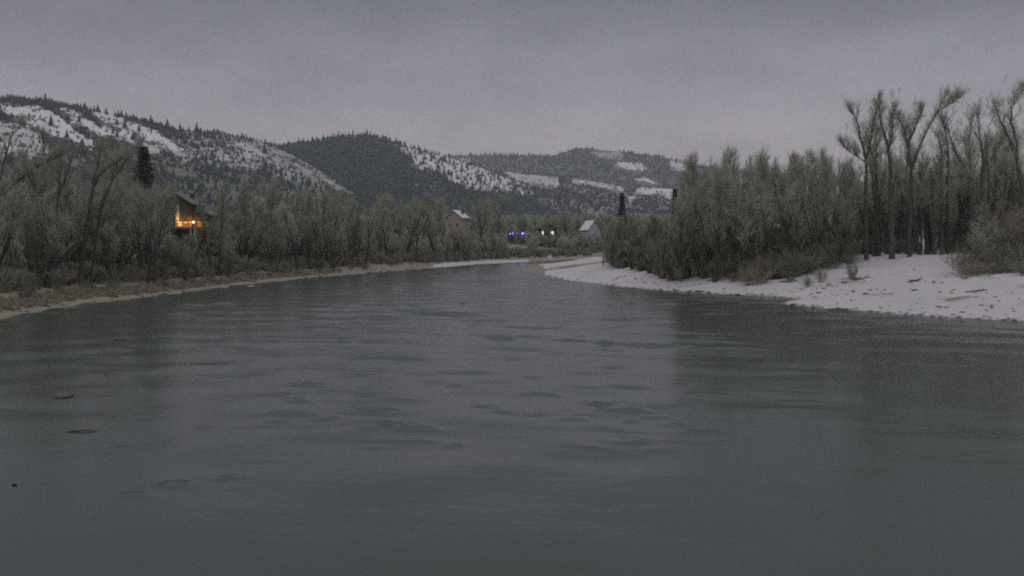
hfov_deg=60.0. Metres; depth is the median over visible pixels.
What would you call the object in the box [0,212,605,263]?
undergrowth
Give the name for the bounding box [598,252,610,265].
willow bush
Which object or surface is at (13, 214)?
bare tree
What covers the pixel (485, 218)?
bare tree
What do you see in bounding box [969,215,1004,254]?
bush
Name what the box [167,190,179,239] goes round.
bare tree
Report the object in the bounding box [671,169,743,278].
bare tree
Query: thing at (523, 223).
valley woods
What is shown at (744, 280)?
willow bush
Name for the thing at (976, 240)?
bush
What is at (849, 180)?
bare tree
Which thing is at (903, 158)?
bare tree
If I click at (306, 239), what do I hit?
bare tree
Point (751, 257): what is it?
willow bush
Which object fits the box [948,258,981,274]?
willow bush
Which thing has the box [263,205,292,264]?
bare tree
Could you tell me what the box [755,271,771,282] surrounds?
willow bush
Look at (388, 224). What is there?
bare tree
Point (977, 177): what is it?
bare tree
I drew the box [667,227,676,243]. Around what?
bare tree
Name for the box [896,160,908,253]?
bare tree
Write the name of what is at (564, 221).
bare tree
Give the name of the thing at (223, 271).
willow bush
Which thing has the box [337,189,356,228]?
bare tree
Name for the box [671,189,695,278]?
bare tree
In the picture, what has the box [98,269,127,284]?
willow bush
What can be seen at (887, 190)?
bare tree
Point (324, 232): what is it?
bare tree
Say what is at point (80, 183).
bare tree
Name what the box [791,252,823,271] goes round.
willow bush
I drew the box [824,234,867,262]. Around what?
willow bush
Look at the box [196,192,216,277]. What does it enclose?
bare tree
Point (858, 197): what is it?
bare tree
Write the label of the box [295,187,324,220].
bare tree
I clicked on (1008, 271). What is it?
willow bush
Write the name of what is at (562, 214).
bare tree
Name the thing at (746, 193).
bare tree
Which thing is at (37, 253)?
bare tree
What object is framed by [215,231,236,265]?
bare tree
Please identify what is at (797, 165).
bare tree
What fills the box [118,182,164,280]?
bare tree
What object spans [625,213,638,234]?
bare tree
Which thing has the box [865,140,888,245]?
bare tree
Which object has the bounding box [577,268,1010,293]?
dry grass
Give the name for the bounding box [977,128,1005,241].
bare tree
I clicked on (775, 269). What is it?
willow bush
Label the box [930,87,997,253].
cottonwood tree
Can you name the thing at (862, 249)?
willow bush
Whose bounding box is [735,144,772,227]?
bare tree
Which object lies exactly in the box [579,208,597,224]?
bare tree
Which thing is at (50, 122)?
conifer tree
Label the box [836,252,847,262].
willow bush
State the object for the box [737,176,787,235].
bare tree
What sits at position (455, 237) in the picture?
bare tree
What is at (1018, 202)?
bare tree
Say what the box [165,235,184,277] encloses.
bare tree
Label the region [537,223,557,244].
village house
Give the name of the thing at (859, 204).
bare tree
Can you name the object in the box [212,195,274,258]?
bare tree
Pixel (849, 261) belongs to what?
willow bush
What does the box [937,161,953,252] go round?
bare tree
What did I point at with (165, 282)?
willow bush
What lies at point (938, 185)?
bare tree
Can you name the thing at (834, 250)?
willow bush
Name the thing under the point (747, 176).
bare tree
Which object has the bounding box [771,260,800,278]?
willow bush
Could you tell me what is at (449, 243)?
bare tree
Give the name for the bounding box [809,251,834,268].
willow bush
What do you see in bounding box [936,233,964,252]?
willow bush
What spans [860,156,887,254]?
bare tree
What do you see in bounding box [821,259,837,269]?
willow bush
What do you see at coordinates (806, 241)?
willow bush
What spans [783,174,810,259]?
bare tree
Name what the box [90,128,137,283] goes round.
cottonwood tree
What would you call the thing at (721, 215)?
bare tree
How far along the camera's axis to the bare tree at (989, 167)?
152.54 m
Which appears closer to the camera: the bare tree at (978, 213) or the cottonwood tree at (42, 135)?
the cottonwood tree at (42, 135)
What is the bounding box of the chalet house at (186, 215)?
[159,193,220,243]
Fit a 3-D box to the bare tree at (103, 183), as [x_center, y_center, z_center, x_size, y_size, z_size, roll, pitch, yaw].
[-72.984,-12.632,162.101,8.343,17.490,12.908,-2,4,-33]
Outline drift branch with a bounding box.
[67,430,97,431]
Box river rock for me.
[52,393,73,397]
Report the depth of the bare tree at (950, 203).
177.38 m
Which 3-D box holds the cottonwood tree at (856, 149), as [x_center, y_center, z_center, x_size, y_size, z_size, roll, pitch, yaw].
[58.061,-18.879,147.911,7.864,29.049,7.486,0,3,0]
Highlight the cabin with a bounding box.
[507,230,525,243]
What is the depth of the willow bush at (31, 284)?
111.95 m
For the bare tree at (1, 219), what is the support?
on the ground at (897, 273)
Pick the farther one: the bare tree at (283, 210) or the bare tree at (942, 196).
the bare tree at (283, 210)
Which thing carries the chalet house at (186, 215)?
on the ground at (897, 273)
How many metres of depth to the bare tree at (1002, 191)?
160.91 m
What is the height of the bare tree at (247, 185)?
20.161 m
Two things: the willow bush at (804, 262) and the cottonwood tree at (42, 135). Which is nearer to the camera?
the cottonwood tree at (42, 135)
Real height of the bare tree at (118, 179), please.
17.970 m
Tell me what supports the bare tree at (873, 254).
on the ground at (897, 273)
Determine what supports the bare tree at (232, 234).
on the ground at (897, 273)
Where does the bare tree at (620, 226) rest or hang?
on the ground at (897, 273)
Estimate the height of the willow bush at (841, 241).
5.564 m
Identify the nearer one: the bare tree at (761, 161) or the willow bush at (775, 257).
the willow bush at (775, 257)
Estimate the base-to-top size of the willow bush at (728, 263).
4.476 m
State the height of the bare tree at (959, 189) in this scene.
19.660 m
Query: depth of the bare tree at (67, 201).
147.87 m
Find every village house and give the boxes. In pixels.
[444,209,468,237]
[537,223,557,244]
[579,220,601,245]
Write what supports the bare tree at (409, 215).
on the ground at (897, 273)
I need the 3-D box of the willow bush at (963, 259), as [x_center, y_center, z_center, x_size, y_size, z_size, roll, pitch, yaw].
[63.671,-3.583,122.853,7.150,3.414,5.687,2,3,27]
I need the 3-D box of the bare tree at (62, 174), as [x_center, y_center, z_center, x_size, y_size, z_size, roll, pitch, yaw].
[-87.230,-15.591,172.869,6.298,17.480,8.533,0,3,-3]
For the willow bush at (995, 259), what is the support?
on the ground at (897, 273)
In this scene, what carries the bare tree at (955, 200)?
on the ground at (897, 273)
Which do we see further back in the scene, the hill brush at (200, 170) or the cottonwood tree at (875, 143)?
the hill brush at (200, 170)
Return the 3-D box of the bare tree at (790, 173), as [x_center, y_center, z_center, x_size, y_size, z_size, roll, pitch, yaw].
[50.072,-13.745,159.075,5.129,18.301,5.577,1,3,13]
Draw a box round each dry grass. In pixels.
[0,267,340,312]
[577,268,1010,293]
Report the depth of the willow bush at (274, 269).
187.73 m
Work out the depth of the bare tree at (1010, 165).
162.80 m
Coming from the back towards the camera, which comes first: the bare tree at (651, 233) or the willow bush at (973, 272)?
the bare tree at (651, 233)
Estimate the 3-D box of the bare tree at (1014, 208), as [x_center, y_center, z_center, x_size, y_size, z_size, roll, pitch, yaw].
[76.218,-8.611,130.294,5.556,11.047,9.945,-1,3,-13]
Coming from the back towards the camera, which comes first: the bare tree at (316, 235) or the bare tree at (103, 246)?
the bare tree at (316, 235)
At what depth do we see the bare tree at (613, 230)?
224.17 m
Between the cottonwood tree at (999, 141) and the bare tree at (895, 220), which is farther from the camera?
the bare tree at (895, 220)
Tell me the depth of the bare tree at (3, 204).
133.88 m
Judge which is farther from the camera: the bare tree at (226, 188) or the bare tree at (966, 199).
the bare tree at (226, 188)
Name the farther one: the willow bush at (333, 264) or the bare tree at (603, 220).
the bare tree at (603, 220)
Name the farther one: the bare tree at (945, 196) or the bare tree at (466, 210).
the bare tree at (466, 210)
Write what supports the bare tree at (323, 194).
on the ground at (897, 273)
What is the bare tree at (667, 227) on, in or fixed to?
on the ground at (897, 273)
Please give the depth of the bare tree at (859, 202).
183.78 m
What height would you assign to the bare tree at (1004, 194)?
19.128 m
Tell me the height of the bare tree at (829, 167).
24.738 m
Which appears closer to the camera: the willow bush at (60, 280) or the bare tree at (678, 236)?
the willow bush at (60, 280)
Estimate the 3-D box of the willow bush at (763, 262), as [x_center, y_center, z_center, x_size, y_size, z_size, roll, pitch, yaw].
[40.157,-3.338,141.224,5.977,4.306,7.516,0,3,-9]
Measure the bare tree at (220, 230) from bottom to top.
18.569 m
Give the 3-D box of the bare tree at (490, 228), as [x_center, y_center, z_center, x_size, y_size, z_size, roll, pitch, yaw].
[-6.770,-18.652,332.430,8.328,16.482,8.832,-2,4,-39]
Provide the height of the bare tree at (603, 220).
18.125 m
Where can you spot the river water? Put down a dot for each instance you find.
(506, 419)
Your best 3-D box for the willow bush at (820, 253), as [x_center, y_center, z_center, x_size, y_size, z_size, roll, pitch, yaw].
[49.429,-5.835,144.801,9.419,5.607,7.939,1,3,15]
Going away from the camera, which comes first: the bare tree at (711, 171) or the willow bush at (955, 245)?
the willow bush at (955, 245)
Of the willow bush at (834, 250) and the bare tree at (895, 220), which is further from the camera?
the bare tree at (895, 220)
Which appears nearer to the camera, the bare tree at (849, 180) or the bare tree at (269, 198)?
the bare tree at (849, 180)
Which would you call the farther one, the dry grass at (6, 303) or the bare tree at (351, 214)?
the bare tree at (351, 214)
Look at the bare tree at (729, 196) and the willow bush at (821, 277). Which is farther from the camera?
the bare tree at (729, 196)
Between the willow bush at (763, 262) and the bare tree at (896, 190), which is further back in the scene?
the bare tree at (896, 190)
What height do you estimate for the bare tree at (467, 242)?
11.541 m
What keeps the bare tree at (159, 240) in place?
on the ground at (897, 273)
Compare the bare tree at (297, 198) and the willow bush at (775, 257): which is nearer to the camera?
the willow bush at (775, 257)
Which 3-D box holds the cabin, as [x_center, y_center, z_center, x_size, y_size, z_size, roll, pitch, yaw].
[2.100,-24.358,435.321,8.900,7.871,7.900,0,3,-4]
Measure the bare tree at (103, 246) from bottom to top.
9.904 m
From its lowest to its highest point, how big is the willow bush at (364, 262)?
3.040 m
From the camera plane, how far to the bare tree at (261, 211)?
202.23 m
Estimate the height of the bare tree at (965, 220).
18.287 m
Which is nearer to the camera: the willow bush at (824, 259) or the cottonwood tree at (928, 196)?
the willow bush at (824, 259)
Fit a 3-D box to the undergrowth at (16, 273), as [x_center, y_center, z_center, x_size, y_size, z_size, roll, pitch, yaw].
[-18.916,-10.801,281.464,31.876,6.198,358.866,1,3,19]
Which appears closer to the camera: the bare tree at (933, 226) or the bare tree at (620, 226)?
the bare tree at (933, 226)
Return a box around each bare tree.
[0,174,38,264]
[0,198,9,223]
[0,214,19,248]
[2,170,57,216]
[9,184,85,286]
[16,206,77,267]
[17,178,121,264]
[19,214,55,289]
[21,172,63,272]
[21,227,47,284]
[52,166,84,220]
[52,175,77,225]
[55,172,116,226]
[70,190,141,263]
[81,220,122,284]
[87,219,143,271]
[90,176,129,228]
[96,168,132,225]
[99,211,126,279]
[99,216,141,265]
[112,178,156,268]
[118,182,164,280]
[125,181,168,283]
[127,194,167,268]
[128,183,158,280]
[133,180,175,282]
[153,182,178,216]
[155,190,173,233]
[159,236,177,263]
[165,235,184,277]
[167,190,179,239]
[168,234,201,281]
[174,241,197,266]
[179,189,206,211]
[184,233,201,278]
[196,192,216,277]
[201,240,218,256]
[208,177,230,225]
[208,217,234,263]
[212,183,229,275]
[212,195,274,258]
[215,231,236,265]
[219,234,238,273]
[226,208,249,264]
[229,184,252,234]
[230,177,253,228]
[248,175,285,227]
[253,192,283,259]
[254,220,284,259]
[256,220,287,271]
[258,184,280,233]
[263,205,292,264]
[265,225,279,254]
[272,198,321,269]
[280,188,320,236]
[286,186,316,255]
[287,210,333,268]
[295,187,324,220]
[299,211,318,257]
[306,216,323,269]
[309,184,344,234]
[314,216,368,267]
[320,189,342,226]
[322,196,355,256]
[331,194,356,233]
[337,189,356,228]
[343,197,371,233]
[345,222,360,258]
[346,213,360,265]
[350,220,366,256]
[361,208,385,263]
[369,192,393,241]
[370,194,395,227]
[372,201,396,263]
[372,204,387,249]
[388,195,406,233]
[390,200,411,239]
[393,196,424,233]
[394,210,431,262]
[403,199,427,260]
[418,204,437,252]
[419,193,435,235]
[426,200,447,239]
[432,196,449,234]
[445,227,454,260]
[449,227,460,252]
[456,228,462,249]
[457,230,475,260]
[463,199,476,233]
[466,196,496,242]
[473,197,494,235]
[487,218,508,258]
[489,192,509,233]
[538,212,554,236]
[554,212,575,238]
[560,210,572,233]
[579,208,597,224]
[595,221,616,264]
[596,213,613,238]
[598,213,605,233]
[605,220,615,261]
[614,226,628,241]
[617,217,627,235]
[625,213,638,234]
[629,214,641,232]
[641,211,656,229]
[645,218,657,239]
[647,216,658,233]
[652,217,664,237]
[663,214,673,235]
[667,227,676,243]
[669,198,690,247]
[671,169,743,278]
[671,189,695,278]
[675,167,697,237]
[677,144,729,231]
[679,164,710,236]
[683,151,712,231]
[697,183,729,243]
[701,158,730,282]
[708,162,743,277]
[709,141,743,232]
[709,176,741,233]
[721,153,765,243]
[721,176,774,276]
[732,164,756,233]
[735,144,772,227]
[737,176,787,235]
[738,166,794,264]
[751,192,768,255]
[752,150,775,216]
[764,160,801,247]
[765,171,785,228]
[767,155,778,211]
[779,167,803,226]
[780,150,803,213]
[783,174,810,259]
[784,156,808,226]
[788,152,812,222]
[789,153,837,231]
[802,148,824,225]
[803,163,824,259]
[805,145,838,265]
[817,145,837,226]
[827,154,857,224]
[828,151,853,224]
[829,161,856,226]
[837,159,852,221]
[838,178,865,247]
[845,152,873,253]
[848,162,863,221]
[851,168,873,252]
[851,180,888,239]
[851,182,879,224]
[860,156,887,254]
[863,162,916,219]
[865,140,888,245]
[868,141,917,205]
[868,145,894,256]
[872,180,906,250]
[883,149,900,253]
[892,154,925,254]
[893,189,908,236]
[894,131,914,252]
[895,167,938,244]
[896,154,926,253]
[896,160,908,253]
[901,163,918,239]
[913,163,930,252]
[914,149,937,254]
[914,188,933,250]
[916,162,985,249]
[917,147,937,251]
[920,154,949,253]
[925,153,957,228]
[926,136,956,249]
[927,202,951,250]
[934,144,951,254]
[935,197,956,226]
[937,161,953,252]
[945,153,990,252]
[948,179,978,249]
[949,160,987,219]
[949,170,979,240]
[950,162,976,247]
[951,133,978,252]
[951,134,970,251]
[953,126,981,252]
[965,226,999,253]
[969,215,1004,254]
[972,141,997,223]
[973,184,987,230]
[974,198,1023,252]
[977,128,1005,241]
[978,162,1022,234]
[985,123,1015,241]
[985,128,1018,241]
[985,143,1009,231]
[987,161,1013,246]
[990,150,1023,222]
[992,117,1023,245]
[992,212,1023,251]
[994,146,1013,248]
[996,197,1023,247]
[1002,129,1023,239]
[1007,191,1021,218]
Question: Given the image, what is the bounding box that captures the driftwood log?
[965,288,986,291]
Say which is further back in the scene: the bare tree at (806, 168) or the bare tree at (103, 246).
the bare tree at (806, 168)
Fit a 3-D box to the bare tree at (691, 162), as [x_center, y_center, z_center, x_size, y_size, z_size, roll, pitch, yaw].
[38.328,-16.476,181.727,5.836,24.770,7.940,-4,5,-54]
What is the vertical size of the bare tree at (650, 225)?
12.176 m
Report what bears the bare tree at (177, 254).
on the ground at (897, 273)
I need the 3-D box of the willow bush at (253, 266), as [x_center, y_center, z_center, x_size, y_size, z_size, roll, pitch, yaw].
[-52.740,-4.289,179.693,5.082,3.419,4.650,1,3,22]
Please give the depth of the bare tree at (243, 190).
201.01 m
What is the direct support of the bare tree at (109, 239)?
on the ground at (897, 273)
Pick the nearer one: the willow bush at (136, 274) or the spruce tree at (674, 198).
the willow bush at (136, 274)
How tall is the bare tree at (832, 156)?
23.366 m
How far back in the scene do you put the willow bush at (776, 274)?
140.25 m
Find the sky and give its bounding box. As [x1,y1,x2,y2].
[0,0,1023,240]
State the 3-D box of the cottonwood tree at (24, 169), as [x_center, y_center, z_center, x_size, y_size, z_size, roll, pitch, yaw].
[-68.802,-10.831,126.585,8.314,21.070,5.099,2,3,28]
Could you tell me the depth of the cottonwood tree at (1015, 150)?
136.87 m
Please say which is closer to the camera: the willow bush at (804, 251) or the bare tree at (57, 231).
the bare tree at (57, 231)
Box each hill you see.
[0,100,394,217]
[312,139,534,216]
[447,148,927,200]
[503,172,953,239]
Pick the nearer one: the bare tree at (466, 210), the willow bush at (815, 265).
the willow bush at (815, 265)
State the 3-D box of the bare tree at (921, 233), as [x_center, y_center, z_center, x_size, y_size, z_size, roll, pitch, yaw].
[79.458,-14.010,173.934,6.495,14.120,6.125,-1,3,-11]
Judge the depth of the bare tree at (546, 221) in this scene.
426.67 m
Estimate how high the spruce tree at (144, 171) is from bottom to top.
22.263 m
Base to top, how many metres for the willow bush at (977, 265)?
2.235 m
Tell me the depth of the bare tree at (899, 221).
161.75 m
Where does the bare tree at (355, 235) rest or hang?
on the ground at (897, 273)
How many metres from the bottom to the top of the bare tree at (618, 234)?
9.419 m
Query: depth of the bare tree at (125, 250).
144.06 m
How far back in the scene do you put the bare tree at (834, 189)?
183.09 m
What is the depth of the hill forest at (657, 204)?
1930.71 m
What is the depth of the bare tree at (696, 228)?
165.43 m
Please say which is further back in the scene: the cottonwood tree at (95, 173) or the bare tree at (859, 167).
the bare tree at (859, 167)
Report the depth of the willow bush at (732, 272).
143.53 m
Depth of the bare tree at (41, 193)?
127.73 m
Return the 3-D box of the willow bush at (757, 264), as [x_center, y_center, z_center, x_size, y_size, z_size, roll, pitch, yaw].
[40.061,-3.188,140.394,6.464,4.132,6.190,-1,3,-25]
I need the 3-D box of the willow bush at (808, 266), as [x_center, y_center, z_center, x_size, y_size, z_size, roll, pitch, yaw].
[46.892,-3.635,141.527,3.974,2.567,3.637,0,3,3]
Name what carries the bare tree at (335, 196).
on the ground at (897, 273)
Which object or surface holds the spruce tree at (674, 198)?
on the ground at (897, 273)
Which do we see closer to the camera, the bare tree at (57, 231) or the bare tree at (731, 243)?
the bare tree at (57, 231)
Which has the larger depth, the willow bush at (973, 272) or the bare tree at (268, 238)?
the bare tree at (268, 238)
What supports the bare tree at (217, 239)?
on the ground at (897, 273)
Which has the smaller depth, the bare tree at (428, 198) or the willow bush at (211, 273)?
the willow bush at (211, 273)
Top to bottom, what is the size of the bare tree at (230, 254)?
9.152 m
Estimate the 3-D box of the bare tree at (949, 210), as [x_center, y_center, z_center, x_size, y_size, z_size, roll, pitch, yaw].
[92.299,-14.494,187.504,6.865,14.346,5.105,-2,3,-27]
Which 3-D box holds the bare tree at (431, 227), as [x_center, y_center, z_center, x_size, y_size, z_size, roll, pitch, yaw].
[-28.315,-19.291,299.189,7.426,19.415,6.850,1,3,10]
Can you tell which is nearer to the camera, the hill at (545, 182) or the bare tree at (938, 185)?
the bare tree at (938, 185)
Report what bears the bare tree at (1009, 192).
on the ground at (897, 273)
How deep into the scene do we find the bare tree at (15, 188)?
155.75 m
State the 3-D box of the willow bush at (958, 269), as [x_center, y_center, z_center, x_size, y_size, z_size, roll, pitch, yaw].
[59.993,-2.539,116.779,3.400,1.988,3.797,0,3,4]
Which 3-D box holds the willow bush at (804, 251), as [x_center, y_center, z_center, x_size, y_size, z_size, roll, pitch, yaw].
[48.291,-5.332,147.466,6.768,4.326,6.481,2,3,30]
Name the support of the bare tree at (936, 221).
on the ground at (897, 273)
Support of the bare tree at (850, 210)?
on the ground at (897, 273)
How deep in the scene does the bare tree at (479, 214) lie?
341.00 m
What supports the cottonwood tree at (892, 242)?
on the ground at (897, 273)
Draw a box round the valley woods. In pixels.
[131,206,715,241]
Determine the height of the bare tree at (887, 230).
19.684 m
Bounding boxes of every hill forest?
[0,94,407,217]
[277,132,605,218]
[443,145,975,191]
[492,172,937,228]
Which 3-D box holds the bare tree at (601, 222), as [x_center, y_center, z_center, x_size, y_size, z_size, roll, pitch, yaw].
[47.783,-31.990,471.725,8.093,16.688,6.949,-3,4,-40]
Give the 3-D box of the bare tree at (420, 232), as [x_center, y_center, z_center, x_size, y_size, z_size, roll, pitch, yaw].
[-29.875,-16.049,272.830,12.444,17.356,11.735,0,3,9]
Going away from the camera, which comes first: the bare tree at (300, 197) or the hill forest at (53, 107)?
the bare tree at (300, 197)
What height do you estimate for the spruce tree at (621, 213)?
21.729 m
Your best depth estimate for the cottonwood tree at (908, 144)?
144.53 m
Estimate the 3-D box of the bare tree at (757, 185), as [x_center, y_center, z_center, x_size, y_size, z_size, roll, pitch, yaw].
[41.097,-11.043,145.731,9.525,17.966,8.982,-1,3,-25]
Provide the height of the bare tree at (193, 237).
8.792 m
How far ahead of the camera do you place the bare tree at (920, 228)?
164.93 m
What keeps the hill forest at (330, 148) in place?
on the hill at (419, 157)
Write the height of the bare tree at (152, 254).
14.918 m
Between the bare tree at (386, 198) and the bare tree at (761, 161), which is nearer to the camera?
the bare tree at (761, 161)
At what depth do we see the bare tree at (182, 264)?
162.26 m
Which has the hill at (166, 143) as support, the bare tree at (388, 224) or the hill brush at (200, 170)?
the hill brush at (200, 170)
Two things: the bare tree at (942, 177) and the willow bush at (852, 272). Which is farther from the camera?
the bare tree at (942, 177)
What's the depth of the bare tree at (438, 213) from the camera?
311.21 m
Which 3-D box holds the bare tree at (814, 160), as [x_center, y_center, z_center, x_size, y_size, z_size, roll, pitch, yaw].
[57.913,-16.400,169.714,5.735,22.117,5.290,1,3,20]
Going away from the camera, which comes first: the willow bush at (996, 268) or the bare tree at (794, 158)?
the willow bush at (996, 268)
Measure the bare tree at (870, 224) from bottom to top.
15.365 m
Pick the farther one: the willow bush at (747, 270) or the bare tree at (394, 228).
the bare tree at (394, 228)
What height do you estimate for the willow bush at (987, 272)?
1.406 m
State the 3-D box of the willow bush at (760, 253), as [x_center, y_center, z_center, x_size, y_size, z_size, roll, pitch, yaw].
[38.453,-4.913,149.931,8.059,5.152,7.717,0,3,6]
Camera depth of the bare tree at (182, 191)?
184.28 m
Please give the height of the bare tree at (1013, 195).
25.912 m
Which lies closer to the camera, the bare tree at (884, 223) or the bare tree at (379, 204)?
the bare tree at (884, 223)
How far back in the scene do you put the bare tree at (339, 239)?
220.97 m
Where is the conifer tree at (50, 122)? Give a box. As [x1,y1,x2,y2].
[47,113,54,125]
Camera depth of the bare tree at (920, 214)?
159.00 m
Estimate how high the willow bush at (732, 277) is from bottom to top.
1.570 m
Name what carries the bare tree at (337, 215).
on the ground at (897, 273)
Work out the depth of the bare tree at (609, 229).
210.77 m
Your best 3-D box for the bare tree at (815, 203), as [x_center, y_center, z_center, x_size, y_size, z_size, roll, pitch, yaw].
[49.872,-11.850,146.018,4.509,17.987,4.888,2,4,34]
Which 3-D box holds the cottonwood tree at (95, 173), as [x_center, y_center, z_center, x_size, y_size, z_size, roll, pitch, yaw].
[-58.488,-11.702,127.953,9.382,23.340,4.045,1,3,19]
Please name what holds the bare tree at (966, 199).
on the ground at (897, 273)
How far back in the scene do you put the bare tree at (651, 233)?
189.13 m
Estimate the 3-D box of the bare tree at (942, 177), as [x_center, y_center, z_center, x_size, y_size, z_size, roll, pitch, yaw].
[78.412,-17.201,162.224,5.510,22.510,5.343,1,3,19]
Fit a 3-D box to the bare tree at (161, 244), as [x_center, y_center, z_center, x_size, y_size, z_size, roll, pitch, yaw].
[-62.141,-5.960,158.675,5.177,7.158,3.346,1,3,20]
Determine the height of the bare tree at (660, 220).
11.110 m
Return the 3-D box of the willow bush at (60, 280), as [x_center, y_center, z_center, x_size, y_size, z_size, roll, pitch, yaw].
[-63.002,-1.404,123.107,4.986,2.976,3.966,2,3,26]
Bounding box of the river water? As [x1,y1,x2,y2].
[0,259,1023,575]
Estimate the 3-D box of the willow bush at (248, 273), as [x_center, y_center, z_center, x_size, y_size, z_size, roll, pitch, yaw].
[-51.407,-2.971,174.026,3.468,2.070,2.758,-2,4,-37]
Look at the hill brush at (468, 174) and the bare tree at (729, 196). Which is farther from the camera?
the hill brush at (468, 174)
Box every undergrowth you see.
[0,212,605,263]
[0,245,603,292]
[602,218,1009,281]
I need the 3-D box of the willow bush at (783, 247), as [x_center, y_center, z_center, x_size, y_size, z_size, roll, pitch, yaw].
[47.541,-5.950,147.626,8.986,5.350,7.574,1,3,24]
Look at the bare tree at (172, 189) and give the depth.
190.21 m
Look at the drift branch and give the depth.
37.20 m
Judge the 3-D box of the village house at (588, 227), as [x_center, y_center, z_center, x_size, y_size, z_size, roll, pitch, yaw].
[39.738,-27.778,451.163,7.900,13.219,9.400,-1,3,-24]
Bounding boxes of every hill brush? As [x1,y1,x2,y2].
[0,97,402,217]
[341,139,571,215]
[494,170,955,239]
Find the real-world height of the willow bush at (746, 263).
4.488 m
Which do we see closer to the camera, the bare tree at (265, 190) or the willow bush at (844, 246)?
the willow bush at (844, 246)
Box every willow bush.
[15,280,41,294]
[15,284,37,297]
[54,269,74,286]
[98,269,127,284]
[103,278,125,288]
[120,267,147,282]
[158,275,174,286]
[177,263,193,278]
[200,265,217,278]
[219,263,239,276]
[239,259,260,273]
[240,269,257,276]
[261,259,283,272]
[293,266,305,273]
[312,260,329,269]
[324,257,338,268]
[343,257,358,267]
[357,258,370,265]
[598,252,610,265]
[710,252,743,276]
[710,271,723,279]
[722,248,762,276]
[723,248,762,272]
[726,273,741,281]
[728,256,774,272]
[730,271,742,279]
[733,249,775,265]
[738,261,763,276]
[738,273,754,284]
[739,256,787,279]
[742,265,773,284]
[743,257,784,279]
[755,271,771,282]
[756,250,792,266]
[762,248,805,268]
[765,258,787,279]
[765,267,782,279]
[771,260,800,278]
[774,238,816,259]
[774,253,804,277]
[776,253,814,275]
[780,270,798,280]
[782,244,820,261]
[782,260,806,276]
[790,236,842,266]
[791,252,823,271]
[796,276,813,286]
[797,238,838,258]
[798,258,813,272]
[805,241,841,260]
[805,254,821,272]
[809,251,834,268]
[811,268,829,281]
[819,244,846,260]
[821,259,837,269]
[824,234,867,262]
[830,232,859,252]
[830,234,863,259]
[831,260,843,268]
[834,252,863,267]
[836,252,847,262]
[844,263,859,279]
[856,235,873,254]
[880,237,902,253]
[895,237,923,252]
[933,242,1000,267]
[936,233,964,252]
[936,235,956,251]
[944,251,997,271]
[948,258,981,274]
[953,263,978,275]
[955,239,1022,265]
[958,273,969,279]
[962,266,986,276]
[964,260,994,274]
[972,243,1023,270]
[978,267,998,276]
[980,242,1023,271]
[987,265,1002,273]
[988,261,1008,273]
[998,264,1013,273]
[999,257,1023,272]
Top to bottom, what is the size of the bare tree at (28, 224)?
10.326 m
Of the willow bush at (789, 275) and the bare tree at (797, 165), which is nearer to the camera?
the willow bush at (789, 275)
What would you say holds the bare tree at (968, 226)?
on the ground at (897, 273)
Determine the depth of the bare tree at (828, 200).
145.15 m
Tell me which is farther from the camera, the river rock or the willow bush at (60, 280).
the willow bush at (60, 280)
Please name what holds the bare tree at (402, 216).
on the ground at (897, 273)
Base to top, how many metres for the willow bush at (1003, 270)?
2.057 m
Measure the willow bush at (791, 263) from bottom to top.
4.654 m
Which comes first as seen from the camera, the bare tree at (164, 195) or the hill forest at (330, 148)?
the bare tree at (164, 195)
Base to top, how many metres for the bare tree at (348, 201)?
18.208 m
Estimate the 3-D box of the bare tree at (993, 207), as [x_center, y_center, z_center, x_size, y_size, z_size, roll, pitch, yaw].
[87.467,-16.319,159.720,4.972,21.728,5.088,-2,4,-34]
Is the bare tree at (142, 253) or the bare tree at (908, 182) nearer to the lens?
the bare tree at (142, 253)
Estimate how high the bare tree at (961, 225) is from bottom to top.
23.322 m
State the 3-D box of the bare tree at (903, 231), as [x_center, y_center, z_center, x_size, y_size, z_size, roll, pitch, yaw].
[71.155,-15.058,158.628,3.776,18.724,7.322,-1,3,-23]
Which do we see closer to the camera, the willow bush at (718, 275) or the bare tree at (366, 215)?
the willow bush at (718, 275)
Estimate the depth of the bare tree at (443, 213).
340.24 m
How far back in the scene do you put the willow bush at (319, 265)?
211.45 m
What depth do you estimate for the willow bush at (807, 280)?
130.91 m
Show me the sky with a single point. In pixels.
(674, 79)
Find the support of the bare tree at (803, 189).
on the ground at (897, 273)
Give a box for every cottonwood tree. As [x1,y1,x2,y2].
[0,113,69,201]
[5,138,58,269]
[49,146,87,268]
[78,129,135,284]
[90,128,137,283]
[836,88,886,259]
[855,114,884,255]
[860,89,904,258]
[882,83,968,256]
[922,99,964,253]
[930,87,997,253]
[966,88,1011,248]
[982,72,1023,212]
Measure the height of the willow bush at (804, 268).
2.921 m
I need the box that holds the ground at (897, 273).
[0,241,1023,321]
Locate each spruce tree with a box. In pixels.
[128,146,159,265]
[615,193,627,232]
[671,188,677,230]
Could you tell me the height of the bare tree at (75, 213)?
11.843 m
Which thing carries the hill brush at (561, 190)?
on the hill at (545, 182)
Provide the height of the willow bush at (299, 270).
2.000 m
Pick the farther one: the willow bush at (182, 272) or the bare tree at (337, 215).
the bare tree at (337, 215)
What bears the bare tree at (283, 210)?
on the ground at (897, 273)
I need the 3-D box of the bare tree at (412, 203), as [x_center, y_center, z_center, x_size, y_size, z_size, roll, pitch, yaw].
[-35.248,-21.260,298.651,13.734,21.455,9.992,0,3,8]
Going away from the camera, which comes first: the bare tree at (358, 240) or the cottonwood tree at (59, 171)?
the cottonwood tree at (59, 171)

